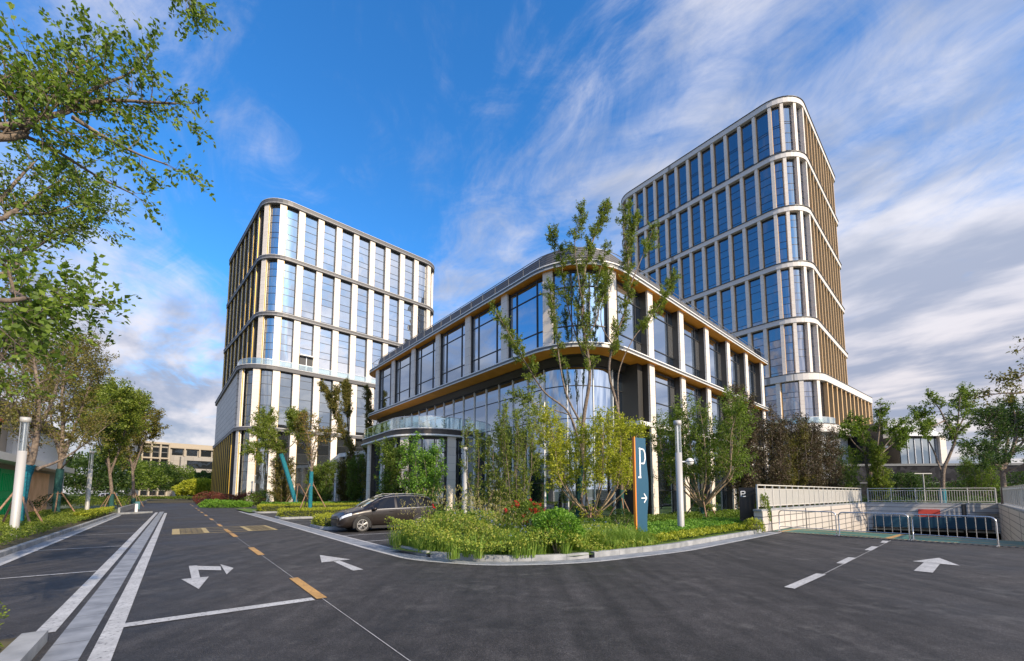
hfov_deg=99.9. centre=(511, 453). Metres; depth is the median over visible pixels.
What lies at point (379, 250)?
window
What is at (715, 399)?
window
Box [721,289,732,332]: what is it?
window
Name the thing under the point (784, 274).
window
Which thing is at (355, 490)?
bushy tree
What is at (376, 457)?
bay window
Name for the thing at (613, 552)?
kerb
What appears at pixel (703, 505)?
tree support
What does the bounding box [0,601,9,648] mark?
bush
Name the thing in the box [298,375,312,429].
podium window
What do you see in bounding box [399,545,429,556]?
kerb
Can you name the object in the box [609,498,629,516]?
tree support
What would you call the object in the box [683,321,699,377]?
window
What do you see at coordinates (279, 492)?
bushy tree
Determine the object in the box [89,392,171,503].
tree
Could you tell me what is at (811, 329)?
window
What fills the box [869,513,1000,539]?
ramp tunnel
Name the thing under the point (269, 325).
window
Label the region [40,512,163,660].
drain channel
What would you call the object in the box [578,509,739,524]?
shrub border
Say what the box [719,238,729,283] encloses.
window
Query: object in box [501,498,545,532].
bush
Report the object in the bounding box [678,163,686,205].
window
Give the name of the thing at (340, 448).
podium window
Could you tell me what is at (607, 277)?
tree
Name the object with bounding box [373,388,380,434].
podium window
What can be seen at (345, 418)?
podium window
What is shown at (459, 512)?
shrub border
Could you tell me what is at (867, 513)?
crowd barrier
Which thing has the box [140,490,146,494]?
window
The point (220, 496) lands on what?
bush
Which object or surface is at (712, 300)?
window
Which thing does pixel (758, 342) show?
window
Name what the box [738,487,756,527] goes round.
parking sign
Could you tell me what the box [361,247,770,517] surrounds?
office block
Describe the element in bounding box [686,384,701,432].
window
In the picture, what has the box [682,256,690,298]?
window
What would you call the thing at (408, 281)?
window
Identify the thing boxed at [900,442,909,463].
window
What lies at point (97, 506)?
ground
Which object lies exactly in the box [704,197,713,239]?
window
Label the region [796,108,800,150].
window
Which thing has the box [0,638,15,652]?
soil patch
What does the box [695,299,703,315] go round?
window
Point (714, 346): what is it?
window
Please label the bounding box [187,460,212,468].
window
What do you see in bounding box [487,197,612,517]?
tree
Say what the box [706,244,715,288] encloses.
window
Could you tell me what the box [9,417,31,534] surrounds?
street lamp
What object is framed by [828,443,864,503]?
tree
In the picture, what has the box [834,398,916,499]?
tree
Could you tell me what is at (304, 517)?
kerb
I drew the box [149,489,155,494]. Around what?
window
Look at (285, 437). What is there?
podium window
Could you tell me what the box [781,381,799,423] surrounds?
podium window
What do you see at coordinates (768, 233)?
window
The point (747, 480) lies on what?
tree
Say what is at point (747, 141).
window
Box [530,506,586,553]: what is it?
bush
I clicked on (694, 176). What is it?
window
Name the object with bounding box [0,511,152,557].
kerb
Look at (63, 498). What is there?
undergrowth
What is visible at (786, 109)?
window
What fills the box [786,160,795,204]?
window
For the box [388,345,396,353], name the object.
window
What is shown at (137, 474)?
round tree
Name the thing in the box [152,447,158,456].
window
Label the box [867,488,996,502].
ramp railing
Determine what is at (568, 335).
window
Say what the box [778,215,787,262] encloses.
window
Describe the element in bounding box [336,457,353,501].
bushy tree
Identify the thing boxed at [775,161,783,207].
window
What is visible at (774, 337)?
window
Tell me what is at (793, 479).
tree
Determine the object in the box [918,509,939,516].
red banner
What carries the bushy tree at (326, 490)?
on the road
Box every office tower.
[211,198,434,501]
[621,95,872,486]
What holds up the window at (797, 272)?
in the office tower at (742, 209)
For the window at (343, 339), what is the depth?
89.55 m
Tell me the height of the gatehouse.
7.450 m
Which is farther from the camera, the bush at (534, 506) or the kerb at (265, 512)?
the kerb at (265, 512)
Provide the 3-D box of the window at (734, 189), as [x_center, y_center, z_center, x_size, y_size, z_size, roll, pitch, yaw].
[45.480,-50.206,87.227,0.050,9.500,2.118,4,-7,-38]
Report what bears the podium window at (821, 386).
in the office tower at (742, 209)
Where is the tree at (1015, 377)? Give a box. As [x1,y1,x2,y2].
[966,336,1023,408]
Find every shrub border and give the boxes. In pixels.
[436,510,603,520]
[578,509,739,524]
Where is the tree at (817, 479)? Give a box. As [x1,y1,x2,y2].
[785,409,829,505]
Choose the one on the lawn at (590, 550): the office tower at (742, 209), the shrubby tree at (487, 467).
the shrubby tree at (487, 467)
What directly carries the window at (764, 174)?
in the office tower at (742, 209)
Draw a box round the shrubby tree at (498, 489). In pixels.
[479,421,522,518]
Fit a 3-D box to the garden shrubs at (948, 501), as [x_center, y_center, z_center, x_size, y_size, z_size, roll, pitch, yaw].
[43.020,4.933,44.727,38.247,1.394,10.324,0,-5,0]
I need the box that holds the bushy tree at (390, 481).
[372,435,410,495]
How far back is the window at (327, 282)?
88.01 m
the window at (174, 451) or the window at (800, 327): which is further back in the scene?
the window at (174, 451)
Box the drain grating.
[772,531,1023,547]
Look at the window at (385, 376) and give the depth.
51.82 m
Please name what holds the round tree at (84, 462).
on the verge
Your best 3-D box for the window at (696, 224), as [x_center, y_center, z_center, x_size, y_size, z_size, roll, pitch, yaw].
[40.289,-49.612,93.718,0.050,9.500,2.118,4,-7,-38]
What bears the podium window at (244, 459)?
in the office tower at (314, 298)
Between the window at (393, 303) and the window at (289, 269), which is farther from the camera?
the window at (393, 303)
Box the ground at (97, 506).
[60,494,777,529]
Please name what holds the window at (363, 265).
in the office tower at (314, 298)
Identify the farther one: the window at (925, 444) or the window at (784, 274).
the window at (925, 444)
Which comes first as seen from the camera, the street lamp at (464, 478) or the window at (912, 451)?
the street lamp at (464, 478)
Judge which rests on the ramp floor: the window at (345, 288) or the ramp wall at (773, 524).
the ramp wall at (773, 524)
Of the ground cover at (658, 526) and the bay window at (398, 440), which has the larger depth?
the bay window at (398, 440)
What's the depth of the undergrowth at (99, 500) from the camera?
51.06 m
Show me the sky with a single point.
(449, 134)
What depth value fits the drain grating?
16.34 m
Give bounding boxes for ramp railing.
[756,484,861,508]
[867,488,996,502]
[1000,484,1023,507]
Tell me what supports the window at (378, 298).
in the office tower at (314, 298)
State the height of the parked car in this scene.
1.785 m
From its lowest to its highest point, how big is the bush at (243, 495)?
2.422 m
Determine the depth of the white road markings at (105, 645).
8.75 m
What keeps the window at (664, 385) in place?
in the office block
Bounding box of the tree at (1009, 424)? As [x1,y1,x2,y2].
[953,392,1023,503]
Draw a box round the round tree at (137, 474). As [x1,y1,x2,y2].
[66,449,152,494]
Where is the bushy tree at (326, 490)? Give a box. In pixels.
[314,458,339,501]
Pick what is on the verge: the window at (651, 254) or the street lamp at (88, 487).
the street lamp at (88, 487)
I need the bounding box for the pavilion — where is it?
[883,428,946,463]
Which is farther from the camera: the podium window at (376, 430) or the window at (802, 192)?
the podium window at (376, 430)
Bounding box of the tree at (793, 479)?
[760,417,816,506]
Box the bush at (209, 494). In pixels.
[192,491,226,503]
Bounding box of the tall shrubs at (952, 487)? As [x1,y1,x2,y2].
[884,471,1023,502]
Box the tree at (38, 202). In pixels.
[0,132,136,402]
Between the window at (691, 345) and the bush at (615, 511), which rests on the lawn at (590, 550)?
the bush at (615, 511)
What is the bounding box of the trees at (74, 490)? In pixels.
[63,478,130,495]
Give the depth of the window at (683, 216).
96.03 m
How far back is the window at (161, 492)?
173.29 m
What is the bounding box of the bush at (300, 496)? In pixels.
[289,491,305,501]
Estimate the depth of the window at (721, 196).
89.51 m
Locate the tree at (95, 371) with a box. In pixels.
[12,327,120,511]
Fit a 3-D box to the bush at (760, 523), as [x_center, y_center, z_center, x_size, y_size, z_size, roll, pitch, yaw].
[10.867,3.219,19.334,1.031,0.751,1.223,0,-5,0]
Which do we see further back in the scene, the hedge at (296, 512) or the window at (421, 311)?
the window at (421, 311)
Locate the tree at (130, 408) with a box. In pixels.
[56,374,154,506]
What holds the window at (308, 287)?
in the office tower at (314, 298)
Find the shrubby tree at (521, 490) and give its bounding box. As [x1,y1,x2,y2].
[493,395,542,520]
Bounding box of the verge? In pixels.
[0,499,194,549]
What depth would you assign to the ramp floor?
17.50 m
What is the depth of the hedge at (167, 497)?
96.22 m
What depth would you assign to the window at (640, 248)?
104.77 m
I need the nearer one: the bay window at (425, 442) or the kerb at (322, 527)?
the kerb at (322, 527)
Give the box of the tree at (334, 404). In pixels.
[316,376,377,501]
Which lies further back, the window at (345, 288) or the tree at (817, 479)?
the window at (345, 288)
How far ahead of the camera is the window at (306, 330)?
84.64 m
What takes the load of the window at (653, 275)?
in the office tower at (742, 209)
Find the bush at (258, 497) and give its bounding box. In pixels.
[239,490,288,505]
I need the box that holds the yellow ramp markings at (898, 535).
[778,529,1023,546]
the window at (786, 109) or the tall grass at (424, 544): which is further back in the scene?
the window at (786, 109)
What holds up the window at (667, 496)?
in the office block
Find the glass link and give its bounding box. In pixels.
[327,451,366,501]
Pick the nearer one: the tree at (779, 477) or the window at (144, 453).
the tree at (779, 477)
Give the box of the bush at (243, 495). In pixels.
[231,491,265,504]
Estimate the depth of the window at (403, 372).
47.85 m
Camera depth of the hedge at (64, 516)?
19.80 m
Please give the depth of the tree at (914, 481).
43.63 m
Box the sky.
[0,0,1023,493]
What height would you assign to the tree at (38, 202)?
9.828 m
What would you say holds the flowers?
on the wild plants at (456, 509)
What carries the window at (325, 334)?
in the office tower at (314, 298)
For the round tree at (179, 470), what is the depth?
123.08 m
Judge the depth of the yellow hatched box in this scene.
20.64 m
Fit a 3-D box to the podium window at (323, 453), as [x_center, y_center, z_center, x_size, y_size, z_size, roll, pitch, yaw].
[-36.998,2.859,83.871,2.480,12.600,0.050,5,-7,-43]
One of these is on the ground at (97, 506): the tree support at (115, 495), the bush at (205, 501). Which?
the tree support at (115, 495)
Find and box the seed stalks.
[401,485,572,538]
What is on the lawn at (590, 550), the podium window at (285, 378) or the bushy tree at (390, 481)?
the bushy tree at (390, 481)
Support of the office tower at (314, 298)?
on the lawn at (590, 550)
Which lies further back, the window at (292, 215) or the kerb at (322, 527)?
the window at (292, 215)
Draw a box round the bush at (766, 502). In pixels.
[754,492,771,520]
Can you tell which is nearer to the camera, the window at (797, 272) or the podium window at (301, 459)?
the window at (797, 272)
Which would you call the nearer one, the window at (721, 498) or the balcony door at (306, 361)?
the window at (721, 498)
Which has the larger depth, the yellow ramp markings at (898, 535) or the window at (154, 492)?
the window at (154, 492)
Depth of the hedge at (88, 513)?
27.87 m
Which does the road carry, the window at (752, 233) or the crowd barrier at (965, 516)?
the crowd barrier at (965, 516)
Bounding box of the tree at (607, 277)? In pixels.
[593,198,681,514]
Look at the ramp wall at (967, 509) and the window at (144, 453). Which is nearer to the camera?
the ramp wall at (967, 509)
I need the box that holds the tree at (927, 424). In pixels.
[900,381,995,502]
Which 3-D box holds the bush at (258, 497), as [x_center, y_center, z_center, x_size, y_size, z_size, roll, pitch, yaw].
[-34.933,6.380,61.762,6.603,2.683,6.191,0,-5,0]
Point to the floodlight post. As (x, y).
(923, 481)
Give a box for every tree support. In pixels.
[0,492,43,529]
[37,491,74,511]
[101,492,121,507]
[122,492,143,506]
[286,484,307,501]
[300,484,325,507]
[568,498,588,517]
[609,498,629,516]
[687,495,714,516]
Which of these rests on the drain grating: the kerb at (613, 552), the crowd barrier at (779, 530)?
the crowd barrier at (779, 530)
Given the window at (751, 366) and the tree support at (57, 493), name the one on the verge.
the tree support at (57, 493)
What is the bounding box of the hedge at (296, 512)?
[277,506,354,516]
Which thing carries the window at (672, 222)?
in the office tower at (742, 209)
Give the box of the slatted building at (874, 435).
[847,422,887,463]
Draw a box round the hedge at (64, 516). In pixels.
[0,507,115,544]
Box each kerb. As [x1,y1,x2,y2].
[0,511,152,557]
[0,630,47,660]
[252,511,277,512]
[275,516,313,518]
[310,524,354,529]
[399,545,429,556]
[430,551,588,561]
[591,529,761,557]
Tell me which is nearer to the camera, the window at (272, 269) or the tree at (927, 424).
the tree at (927, 424)
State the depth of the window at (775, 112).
82.52 m
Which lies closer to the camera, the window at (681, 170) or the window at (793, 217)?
the window at (793, 217)
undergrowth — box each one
[29,493,84,507]
[61,495,146,507]
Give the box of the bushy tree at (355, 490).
[345,451,365,501]
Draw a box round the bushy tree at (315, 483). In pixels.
[303,465,321,501]
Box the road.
[0,498,1023,660]
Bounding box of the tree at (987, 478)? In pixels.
[949,453,1009,502]
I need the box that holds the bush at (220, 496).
[209,493,241,501]
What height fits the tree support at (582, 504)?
1.542 m
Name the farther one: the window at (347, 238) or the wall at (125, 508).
the window at (347, 238)
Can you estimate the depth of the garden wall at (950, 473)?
66.53 m
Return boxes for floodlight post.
[914,473,931,501]
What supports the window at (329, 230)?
in the office tower at (314, 298)
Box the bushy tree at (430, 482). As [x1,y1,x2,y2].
[396,430,448,503]
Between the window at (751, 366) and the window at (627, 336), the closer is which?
the window at (627, 336)
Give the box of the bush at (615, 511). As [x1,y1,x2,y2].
[610,508,633,526]
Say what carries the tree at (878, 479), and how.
on the lawn at (590, 550)
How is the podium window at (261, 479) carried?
in the office tower at (314, 298)
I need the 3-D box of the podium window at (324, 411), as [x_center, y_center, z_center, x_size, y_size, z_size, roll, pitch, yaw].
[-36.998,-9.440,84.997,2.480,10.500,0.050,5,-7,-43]
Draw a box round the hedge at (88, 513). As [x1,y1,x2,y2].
[72,506,114,516]
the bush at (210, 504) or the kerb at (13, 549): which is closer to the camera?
the kerb at (13, 549)
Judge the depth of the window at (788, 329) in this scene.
78.59 m
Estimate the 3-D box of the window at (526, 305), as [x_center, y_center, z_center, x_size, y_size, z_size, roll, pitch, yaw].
[1.048,-9.747,31.468,0.134,5.110,3.890,4,-7,-40]
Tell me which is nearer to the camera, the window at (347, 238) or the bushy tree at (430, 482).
the bushy tree at (430, 482)
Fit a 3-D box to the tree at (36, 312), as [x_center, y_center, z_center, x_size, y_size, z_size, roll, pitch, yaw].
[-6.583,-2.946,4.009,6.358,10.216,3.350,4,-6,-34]
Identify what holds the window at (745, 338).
in the office tower at (742, 209)
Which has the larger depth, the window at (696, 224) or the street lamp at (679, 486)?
the window at (696, 224)
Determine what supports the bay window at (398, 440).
in the office block
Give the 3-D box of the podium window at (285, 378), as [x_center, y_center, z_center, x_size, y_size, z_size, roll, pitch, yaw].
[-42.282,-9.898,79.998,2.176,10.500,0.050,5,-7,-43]
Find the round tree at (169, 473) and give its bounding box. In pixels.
[128,460,188,495]
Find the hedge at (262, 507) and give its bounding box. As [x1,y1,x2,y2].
[256,502,358,511]
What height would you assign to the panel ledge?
0.060 m
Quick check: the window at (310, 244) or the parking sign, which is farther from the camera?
the window at (310, 244)
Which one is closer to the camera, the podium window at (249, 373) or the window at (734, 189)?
the podium window at (249, 373)
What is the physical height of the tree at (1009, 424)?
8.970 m
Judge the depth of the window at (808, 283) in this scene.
79.61 m
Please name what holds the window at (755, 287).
in the office tower at (742, 209)
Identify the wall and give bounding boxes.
[118,500,146,512]
[753,502,867,532]
[838,463,1023,502]
[866,502,1000,533]
[998,503,1023,540]
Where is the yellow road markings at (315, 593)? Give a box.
[190,504,325,598]
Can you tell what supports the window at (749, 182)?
in the office tower at (742, 209)
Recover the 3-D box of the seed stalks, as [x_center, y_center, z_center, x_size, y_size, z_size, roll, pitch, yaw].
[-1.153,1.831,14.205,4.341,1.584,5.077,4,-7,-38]
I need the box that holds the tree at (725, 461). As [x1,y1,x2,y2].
[644,386,760,516]
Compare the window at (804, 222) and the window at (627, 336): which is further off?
the window at (804, 222)
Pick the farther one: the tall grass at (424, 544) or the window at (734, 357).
the window at (734, 357)
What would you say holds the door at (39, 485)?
in the gatehouse
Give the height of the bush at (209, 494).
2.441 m
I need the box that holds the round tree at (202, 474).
[186,469,211,495]
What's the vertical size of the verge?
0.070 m
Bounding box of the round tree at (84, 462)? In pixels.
[63,449,131,494]
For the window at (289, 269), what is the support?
in the office tower at (314, 298)
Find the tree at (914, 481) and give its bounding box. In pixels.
[890,471,927,501]
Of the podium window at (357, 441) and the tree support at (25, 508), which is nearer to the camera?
the tree support at (25, 508)
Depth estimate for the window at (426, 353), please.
43.71 m
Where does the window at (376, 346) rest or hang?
in the office tower at (314, 298)
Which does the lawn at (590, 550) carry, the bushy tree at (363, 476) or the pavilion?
the bushy tree at (363, 476)
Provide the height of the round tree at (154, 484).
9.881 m
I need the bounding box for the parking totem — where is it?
[632,437,648,531]
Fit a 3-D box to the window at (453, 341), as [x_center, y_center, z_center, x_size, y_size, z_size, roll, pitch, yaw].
[-5.322,-9.020,39.409,0.070,5.110,4.563,4,-7,-38]
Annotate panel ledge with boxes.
[873,526,994,530]
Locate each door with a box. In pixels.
[26,472,49,512]
[299,356,312,371]
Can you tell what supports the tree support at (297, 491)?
on the road
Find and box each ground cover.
[602,517,741,533]
[648,523,751,540]
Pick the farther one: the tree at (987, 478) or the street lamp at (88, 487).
the tree at (987, 478)
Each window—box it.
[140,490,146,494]
[143,447,149,456]
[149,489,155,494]
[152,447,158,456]
[158,488,164,494]
[161,448,167,457]
[172,449,182,454]
[187,450,197,455]
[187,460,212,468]
[201,451,210,456]
[239,431,249,498]
[243,369,252,425]
[255,437,267,500]
[260,369,271,416]
[263,317,274,364]
[266,260,277,310]
[269,205,279,253]
[274,432,288,500]
[278,372,291,427]
[279,318,292,367]
[282,262,295,314]
[285,207,297,258]
[295,435,309,500]
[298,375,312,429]
[299,323,312,355]
[301,268,314,319]
[304,215,317,265]
[316,436,329,500]
[318,327,331,374]
[318,379,331,431]
[321,274,333,324]
[323,223,335,271]
[337,332,349,378]
[337,382,349,432]
[337,437,347,454]
[339,281,350,329]
[341,230,352,277]
[355,337,365,381]
[355,439,364,451]
[356,286,367,333]
[356,385,366,435]
[358,237,368,283]
[371,341,381,383]
[373,292,382,337]
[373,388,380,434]
[373,444,380,495]
[374,244,384,289]
[379,364,391,408]
[388,297,397,341]
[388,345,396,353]
[389,438,399,490]
[390,251,398,294]
[395,353,410,402]
[403,302,411,343]
[404,257,412,298]
[410,437,445,510]
[416,339,435,394]
[417,307,425,335]
[418,262,425,303]
[441,322,464,384]
[455,439,458,508]
[472,301,500,372]
[510,278,542,356]
[554,270,605,343]
[616,280,641,352]
[638,234,644,271]
[648,230,654,266]
[649,271,655,283]
[653,304,673,365]
[655,372,674,426]
[657,433,676,513]
[658,222,665,261]
[659,267,666,290]
[669,216,676,256]
[670,261,678,298]
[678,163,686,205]
[680,210,688,251]
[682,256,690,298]
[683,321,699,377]
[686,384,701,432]
[688,439,704,512]
[690,156,698,198]
[692,203,700,245]
[693,250,702,293]
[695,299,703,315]
[702,148,711,192]
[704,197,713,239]
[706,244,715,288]
[708,294,717,324]
[709,337,721,386]
[711,393,723,435]
[714,140,724,184]
[714,446,727,510]
[717,189,727,233]
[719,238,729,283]
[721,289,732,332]
[728,131,738,177]
[730,182,741,227]
[730,349,740,395]
[732,232,744,278]
[735,284,746,330]
[737,336,747,344]
[742,121,753,169]
[744,174,756,220]
[747,225,759,273]
[748,360,756,402]
[749,278,762,326]
[752,332,765,377]
[756,112,769,161]
[759,165,772,213]
[762,218,775,267]
[764,384,777,424]
[765,272,779,321]
[768,327,782,376]
[771,107,780,153]
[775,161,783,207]
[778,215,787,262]
[781,270,790,317]
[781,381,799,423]
[783,106,792,150]
[784,325,794,373]
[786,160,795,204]
[790,213,799,259]
[793,269,802,315]
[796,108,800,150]
[797,324,806,371]
[799,162,803,204]
[803,215,807,260]
[804,381,815,422]
[807,270,811,316]
[810,325,815,371]
[820,382,824,422]
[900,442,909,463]
[908,439,916,463]
[915,439,923,463]
[922,439,930,463]
[929,439,937,462]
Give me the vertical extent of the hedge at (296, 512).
0.886 m
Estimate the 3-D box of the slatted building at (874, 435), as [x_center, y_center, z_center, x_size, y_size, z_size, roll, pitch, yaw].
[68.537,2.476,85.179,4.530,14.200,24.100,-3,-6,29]
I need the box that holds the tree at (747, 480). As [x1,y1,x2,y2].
[720,381,764,510]
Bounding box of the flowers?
[454,507,618,535]
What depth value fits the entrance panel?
33.06 m
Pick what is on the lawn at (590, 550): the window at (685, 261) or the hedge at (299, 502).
the hedge at (299, 502)
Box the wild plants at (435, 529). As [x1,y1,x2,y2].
[385,510,666,551]
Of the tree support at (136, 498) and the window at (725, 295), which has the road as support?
the tree support at (136, 498)
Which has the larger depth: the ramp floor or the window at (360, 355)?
the window at (360, 355)
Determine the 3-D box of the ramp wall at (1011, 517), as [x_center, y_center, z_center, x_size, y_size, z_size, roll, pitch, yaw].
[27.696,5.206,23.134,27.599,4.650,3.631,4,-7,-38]
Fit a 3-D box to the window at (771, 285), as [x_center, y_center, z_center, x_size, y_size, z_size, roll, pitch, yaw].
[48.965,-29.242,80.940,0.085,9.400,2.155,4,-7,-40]
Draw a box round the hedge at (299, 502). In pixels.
[259,501,362,504]
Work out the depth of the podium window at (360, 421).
90.06 m
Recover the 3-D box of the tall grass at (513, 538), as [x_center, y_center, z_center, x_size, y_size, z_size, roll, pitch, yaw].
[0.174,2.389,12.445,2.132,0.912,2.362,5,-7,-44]
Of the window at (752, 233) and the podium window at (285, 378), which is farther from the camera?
the window at (752, 233)
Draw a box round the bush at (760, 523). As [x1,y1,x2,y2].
[741,517,765,531]
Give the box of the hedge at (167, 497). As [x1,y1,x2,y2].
[92,496,211,498]
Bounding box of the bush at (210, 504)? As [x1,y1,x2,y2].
[199,499,252,507]
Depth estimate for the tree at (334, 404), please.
57.66 m
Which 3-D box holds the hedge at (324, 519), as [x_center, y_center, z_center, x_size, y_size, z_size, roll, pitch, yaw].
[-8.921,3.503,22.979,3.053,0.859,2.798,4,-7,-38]
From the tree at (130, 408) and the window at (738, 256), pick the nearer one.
the tree at (130, 408)
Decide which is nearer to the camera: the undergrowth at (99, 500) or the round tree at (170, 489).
the undergrowth at (99, 500)
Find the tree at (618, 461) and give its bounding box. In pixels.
[528,401,652,517]
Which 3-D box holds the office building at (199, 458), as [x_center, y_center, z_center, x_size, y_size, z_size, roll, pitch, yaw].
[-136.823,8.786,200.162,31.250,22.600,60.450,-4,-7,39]
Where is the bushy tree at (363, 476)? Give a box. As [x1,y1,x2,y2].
[360,456,366,500]
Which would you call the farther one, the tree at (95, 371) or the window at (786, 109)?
the window at (786, 109)
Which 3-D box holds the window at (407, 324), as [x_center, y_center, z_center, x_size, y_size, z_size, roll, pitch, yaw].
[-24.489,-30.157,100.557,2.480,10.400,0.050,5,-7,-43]
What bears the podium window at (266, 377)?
in the office tower at (314, 298)
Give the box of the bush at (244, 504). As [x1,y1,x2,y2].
[223,500,252,507]
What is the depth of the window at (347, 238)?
91.57 m
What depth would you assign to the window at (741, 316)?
85.37 m
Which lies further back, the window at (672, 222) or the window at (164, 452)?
the window at (164, 452)
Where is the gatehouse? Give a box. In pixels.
[0,397,74,514]
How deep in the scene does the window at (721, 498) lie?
41.34 m
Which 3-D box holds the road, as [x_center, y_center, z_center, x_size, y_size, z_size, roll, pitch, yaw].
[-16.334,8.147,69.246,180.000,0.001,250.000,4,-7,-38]
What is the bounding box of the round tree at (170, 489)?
[164,470,210,491]
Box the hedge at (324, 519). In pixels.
[311,512,334,526]
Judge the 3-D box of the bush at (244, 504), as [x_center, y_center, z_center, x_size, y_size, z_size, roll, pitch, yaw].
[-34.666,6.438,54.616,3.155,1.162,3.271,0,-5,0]
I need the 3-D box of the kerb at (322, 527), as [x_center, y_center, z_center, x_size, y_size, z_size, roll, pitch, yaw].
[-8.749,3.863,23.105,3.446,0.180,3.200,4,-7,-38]
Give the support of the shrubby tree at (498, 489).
on the lawn at (590, 550)
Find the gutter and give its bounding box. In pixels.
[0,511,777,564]
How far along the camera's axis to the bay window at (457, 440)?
40.43 m
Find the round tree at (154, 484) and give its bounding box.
[91,458,172,497]
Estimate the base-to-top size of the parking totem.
3.810 m
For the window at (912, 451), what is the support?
in the pavilion
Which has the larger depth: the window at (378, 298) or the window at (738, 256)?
the window at (378, 298)
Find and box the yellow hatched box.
[172,525,277,534]
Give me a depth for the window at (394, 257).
99.17 m
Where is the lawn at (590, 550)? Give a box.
[238,506,778,555]
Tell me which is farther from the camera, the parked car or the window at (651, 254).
the window at (651, 254)
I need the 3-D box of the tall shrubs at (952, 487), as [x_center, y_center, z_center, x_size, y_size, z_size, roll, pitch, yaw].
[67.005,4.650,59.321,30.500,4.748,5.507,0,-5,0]
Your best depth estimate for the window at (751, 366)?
49.84 m
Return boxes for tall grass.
[384,517,645,559]
[489,520,547,554]
[588,525,659,549]
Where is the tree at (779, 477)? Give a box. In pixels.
[753,402,797,507]
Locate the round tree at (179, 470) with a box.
[145,464,201,495]
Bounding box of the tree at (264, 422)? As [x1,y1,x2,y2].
[239,405,313,501]
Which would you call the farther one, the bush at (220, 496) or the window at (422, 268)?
the window at (422, 268)
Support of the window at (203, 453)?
in the office building at (199, 458)
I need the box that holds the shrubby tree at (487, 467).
[457,417,506,513]
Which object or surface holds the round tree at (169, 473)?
on the verge
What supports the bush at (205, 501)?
on the road
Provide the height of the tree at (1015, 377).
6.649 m
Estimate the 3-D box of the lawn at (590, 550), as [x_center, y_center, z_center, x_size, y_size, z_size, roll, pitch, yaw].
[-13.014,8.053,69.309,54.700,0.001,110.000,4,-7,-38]
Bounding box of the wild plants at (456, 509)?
[421,502,651,546]
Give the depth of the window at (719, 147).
90.50 m
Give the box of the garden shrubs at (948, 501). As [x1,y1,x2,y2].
[755,495,1000,506]
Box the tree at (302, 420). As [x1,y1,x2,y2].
[292,410,344,507]
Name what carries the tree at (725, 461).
on the lawn at (590, 550)
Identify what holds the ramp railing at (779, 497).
on the ramp wall at (773, 524)
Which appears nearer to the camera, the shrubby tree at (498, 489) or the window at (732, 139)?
the shrubby tree at (498, 489)
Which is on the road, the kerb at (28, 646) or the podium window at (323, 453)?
the kerb at (28, 646)
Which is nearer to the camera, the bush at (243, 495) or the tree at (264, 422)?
the tree at (264, 422)
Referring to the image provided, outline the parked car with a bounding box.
[331,493,435,531]
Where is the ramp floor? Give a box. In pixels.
[776,528,1023,546]
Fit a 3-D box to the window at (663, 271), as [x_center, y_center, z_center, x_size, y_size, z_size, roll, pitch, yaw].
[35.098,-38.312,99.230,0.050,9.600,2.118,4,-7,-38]
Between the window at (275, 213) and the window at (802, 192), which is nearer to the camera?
the window at (802, 192)
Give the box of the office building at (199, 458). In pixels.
[124,441,212,495]
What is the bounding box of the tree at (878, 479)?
[860,441,895,501]
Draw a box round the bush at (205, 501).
[197,499,223,506]
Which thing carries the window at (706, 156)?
in the office tower at (742, 209)
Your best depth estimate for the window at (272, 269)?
81.96 m
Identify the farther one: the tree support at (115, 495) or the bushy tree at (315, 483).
the bushy tree at (315, 483)
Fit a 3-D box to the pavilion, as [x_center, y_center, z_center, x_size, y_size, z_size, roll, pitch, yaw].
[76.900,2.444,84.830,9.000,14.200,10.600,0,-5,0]
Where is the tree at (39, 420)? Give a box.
[0,336,121,522]
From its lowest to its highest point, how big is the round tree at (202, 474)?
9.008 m
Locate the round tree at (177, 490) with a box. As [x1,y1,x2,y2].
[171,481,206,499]
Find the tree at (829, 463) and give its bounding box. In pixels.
[806,424,849,504]
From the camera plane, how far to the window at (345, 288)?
90.54 m
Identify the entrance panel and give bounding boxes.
[873,516,991,529]
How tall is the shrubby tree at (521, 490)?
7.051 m
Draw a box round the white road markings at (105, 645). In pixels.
[0,511,959,660]
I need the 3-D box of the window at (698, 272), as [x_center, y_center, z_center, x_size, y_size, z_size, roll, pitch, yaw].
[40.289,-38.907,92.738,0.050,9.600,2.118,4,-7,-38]
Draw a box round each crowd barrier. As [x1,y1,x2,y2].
[777,510,837,535]
[838,512,910,540]
[911,514,1000,546]
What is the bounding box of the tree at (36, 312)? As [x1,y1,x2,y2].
[0,0,230,381]
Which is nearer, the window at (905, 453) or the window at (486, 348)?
the window at (486, 348)
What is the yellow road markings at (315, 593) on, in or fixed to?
on the road
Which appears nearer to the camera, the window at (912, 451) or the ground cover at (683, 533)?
the ground cover at (683, 533)
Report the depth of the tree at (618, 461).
24.06 m
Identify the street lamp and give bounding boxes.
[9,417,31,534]
[84,451,94,509]
[334,473,336,501]
[463,447,467,513]
[673,420,693,526]
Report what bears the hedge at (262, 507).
on the lawn at (590, 550)
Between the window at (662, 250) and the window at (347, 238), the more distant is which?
the window at (662, 250)
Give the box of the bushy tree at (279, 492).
[265,455,298,501]
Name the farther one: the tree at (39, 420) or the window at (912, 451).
the window at (912, 451)
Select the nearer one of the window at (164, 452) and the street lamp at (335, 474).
the street lamp at (335, 474)

